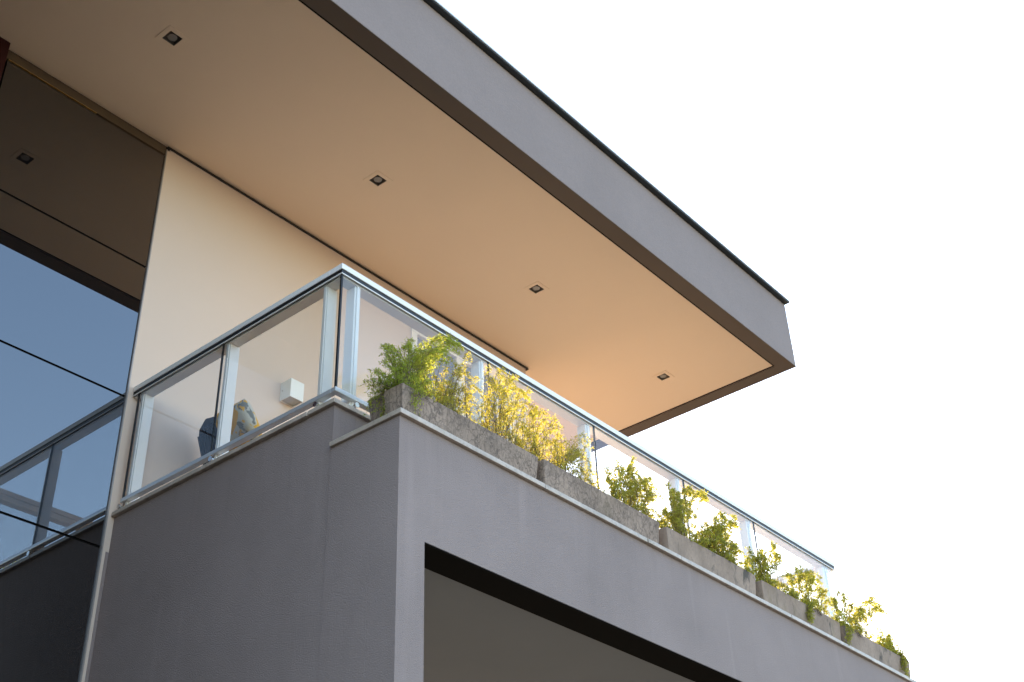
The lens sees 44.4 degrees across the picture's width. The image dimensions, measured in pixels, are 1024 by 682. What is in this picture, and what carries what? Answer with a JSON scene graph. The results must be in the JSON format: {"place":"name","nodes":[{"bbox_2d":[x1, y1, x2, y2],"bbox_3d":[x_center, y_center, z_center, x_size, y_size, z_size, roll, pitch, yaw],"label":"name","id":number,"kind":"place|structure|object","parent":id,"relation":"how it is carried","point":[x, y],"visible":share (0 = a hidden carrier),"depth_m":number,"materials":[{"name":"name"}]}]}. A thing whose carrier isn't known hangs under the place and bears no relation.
{"place":"outdoors","nodes":[
{"label":"outdoors","id":0,"kind":"place"},
{"bbox_2d":[0,0,916,681],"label":"house","id":1,"kind":"structure","parent":0,"point":[162,206],"depth_m":9.41,"materials":[{"name":"paint"}]},
{"bbox_2d":[155,25,189,50],"bbox_3d":[-2.560,-2.298,9.468,0.184,0.045,0.184,-26,-41,32],"label":"downlight","id":2,"kind":"object","parent":1,"relation":"attached to","point":[171,37],"visible":1,"depth_m":9.47,"materials":[{"name":"beige paint"}]},
{"bbox_2d":[197,417,216,464],"bbox_3d":[-1.905,1.146,9.266,0.487,1.087,0.840,-26,-41,32],"label":"lounge chair","id":3,"kind":"object","parent":1,"relation":"on","point":[205,435],"visible":0.11,"depth_m":9.32,"materials":[{"name":"grey"}]},
{"bbox_2d":[216,399,261,450],"bbox_3d":[-1.973,0.611,9.034,0.340,0.276,0.248,-26,-41,32],"label":"cushion","id":4,"kind":"object","parent":3,"relation":"on","point":[244,420],"visible":0.48,"depth_m":8.93,"materials":[{"name":"fabric"}]},
{"bbox_2d":[280,378,303,407],"bbox_3d":[-1.815,0.426,10.346,0.129,0.173,0.144,-26,-41,32],"label":"wall lamp","id":5,"kind":"object","parent":1,"relation":"attached to","point":[292,392],"visible":1,"depth_m":10.31,"materials":[{"name":"white paint"}]},
{"bbox_2d":[363,170,392,189],"bbox_3d":[-1.162,-1.407,10.876,0.184,0.045,0.184,-26,-41,32],"label":"downlight","id":6,"kind":"object","parent":1,"relation":"attached to","point":[377,180],"visible":1,"depth_m":10.88,"materials":[{"name":"beige paint"}]},
{"bbox_2d":[368,383,537,478],"bbox_3d":[-0.332,0.616,7.532,0.285,0.193,1.223,-26,-41,32],"label":"planter","id":7,"kind":"object","parent":1,"relation":"on","point":[452,422],"visible":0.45,"depth_m":7.38,"materials":[{"name":"concrete"}]},
{"bbox_2d":[362,332,464,416],"bbox_3d":[-0.565,0.190,7.527,0.451,1.072,1.088,-10,-35,11],"label":"shrub","id":8,"kind":"object","parent":7,"relation":"in","point":[403,372],"visible":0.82,"depth_m":7.39,"materials":[{"name":"green plant"}]},
{"bbox_2d":[421,352,491,430],"bbox_3d":[-0.337,0.247,7.757,0.355,0.782,0.832,-16,-36,19],"label":"shrub","id":9,"kind":"object","parent":7,"relation":"on","point":[447,400],"visible":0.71,"depth_m":7.74,"materials":[{"name":"yellow plant"}]},
{"bbox_2d":[466,364,547,449],"bbox_3d":[-0.021,0.442,8.197,0.350,0.893,1.040,-10,-35,11],"label":"shrub","id":10,"kind":"object","parent":7,"relation":"on","point":[506,413],"visible":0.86,"depth_m":8.00,"materials":[{"name":"yellow plant"}]},
{"bbox_2d":[117,263,835,616],"bbox_3d":[-0.660,2.100,10.993,4.479,1.013,6.535,-26,-41,32],"label":"glass railing","id":11,"kind":"object","parent":1,"relation":"on","point":[325,287],"visible":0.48,"depth_m":8.59,"materials":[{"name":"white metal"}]},
{"bbox_2d":[523,281,549,296],"bbox_3d":[0.238,-0.525,12.273,0.184,0.045,0.184,-26,-41,32],"label":"downlight","id":12,"kind":"object","parent":1,"relation":"attached to","point":[537,288],"visible":1,"depth_m":12.27,"materials":[{"name":"beige paint"}]},
{"bbox_2d":[536,459,658,543],"bbox_3d":[0.512,1.143,8.377,0.285,0.204,1.287,-26,-41,32],"label":"planter","id":13,"kind":"object","parent":1,"relation":"on","point":[586,494],"visible":0.48,"depth_m":8.26,"materials":[{"name":"concrete"}]},
{"bbox_2d":[504,405,563,465],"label":"shrub","id":14,"kind":"object","parent":13,"relation":"on","point":[536,443],"visible":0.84,"depth_m":8.22,"materials":[{"name":"yellow plant"}]},
{"bbox_2d":[525,430,604,489],"bbox_3d":[0.358,0.725,8.487,0.364,0.768,1.223,-19,-37,23],"label":"shrub","id":15,"kind":"object","parent":13,"relation":"in","point":[568,456],"visible":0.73,"depth_m":8.45,"materials":[{"name":"yellow plant"}]},
{"bbox_2d":[592,456,666,523],"bbox_3d":[0.820,1.054,8.974,0.398,0.731,1.515,-14,-36,17],"label":"shrub","id":16,"kind":"object","parent":13,"relation":"on","point":[630,495],"visible":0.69,"depth_m":8.86,"materials":[{"name":"green plant"}]},
{"bbox_2d":[652,370,673,382],"bbox_3d":[1.649,0.374,13.693,0.184,0.045,0.184,-26,-41,32],"label":"downlight","id":17,"kind":"object","parent":1,"relation":"attached to","point":[663,376],"visible":1,"depth_m":13.69,"materials":[{"name":"beige paint"}]},
{"bbox_2d":[659,527,755,594],"bbox_3d":[1.371,1.685,9.234,0.285,0.204,1.202,-26,-41,32],"label":"planter","id":18,"kind":"object","parent":1,"relation":"on","point":[697,554],"visible":0.42,"depth_m":9.11,"materials":[{"name":"concrete"}]},
{"bbox_2d":[653,481,710,547],"bbox_3d":[1.254,1.277,9.372,0.387,0.735,1.165,-13,-35,15],"label":"shrub","id":19,"kind":"object","parent":18,"relation":"on","point":[679,515],"visible":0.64,"depth_m":9.29,"materials":[{"name":"green plant"}]},
{"bbox_2d":[677,510,751,569],"bbox_3d":[1.538,1.454,9.591,0.424,0.706,1.494,-13,-35,16],"label":"shrub","id":20,"kind":"object","parent":18,"relation":"in","point":[716,533],"visible":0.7,"depth_m":9.55,"materials":[{"name":"green plant"}]},
{"bbox_2d":[755,580,840,640],"bbox_3d":[2.223,2.227,10.081,0.285,0.193,1.265,-26,-41,32],"label":"planter","id":21,"kind":"object","parent":1,"relation":"on","point":[776,597],"visible":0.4,"depth_m":9.93,"materials":[{"name":"concrete"}]},
{"bbox_2d":[741,541,797,598],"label":"shrub","id":22,"kind":"object","parent":21,"relation":"in","point":[762,568],"visible":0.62,"depth_m":10.00,"materials":[{"name":"green plant"}]},
{"bbox_2d":[778,564,834,623],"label":"shrub","id":23,"kind":"object","parent":21,"relation":"in","point":[797,581],"visible":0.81,"depth_m":10.40,"materials":[{"name":"green plant"}]},
{"bbox_2d":[840,625,910,677],"bbox_3d":[3.076,2.764,10.932,0.285,0.194,1.244,-26,-41,32],"label":"planter","id":24,"kind":"object","parent":1,"relation":"on","point":[876,651],"visible":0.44,"depth_m":10.82,"materials":[{"name":"concrete"}]},
{"bbox_2d":[829,589,896,649],"bbox_3d":[3.059,2.495,11.114,0.336,0.879,1.858,-22,-39,27],"label":"shrub","id":25,"kind":"object","parent":24,"relation":"in","point":[854,622],"visible":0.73,"depth_m":11.07,"materials":[{"name":"green plant"}]},
{"bbox_2d":[873,625,909,677],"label":"plant","id":26,"kind":"object","parent":24,"relation":"in","point":[887,643],"visible":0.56,"depth_m":11.22,"materials":[{"name":"green plant"}]},
{"bbox_2d":[437,0,1023,681],"label":"sky","id":27,"kind":"structure","parent":0,"point":[864,159],"materials":[{"name":"white"}]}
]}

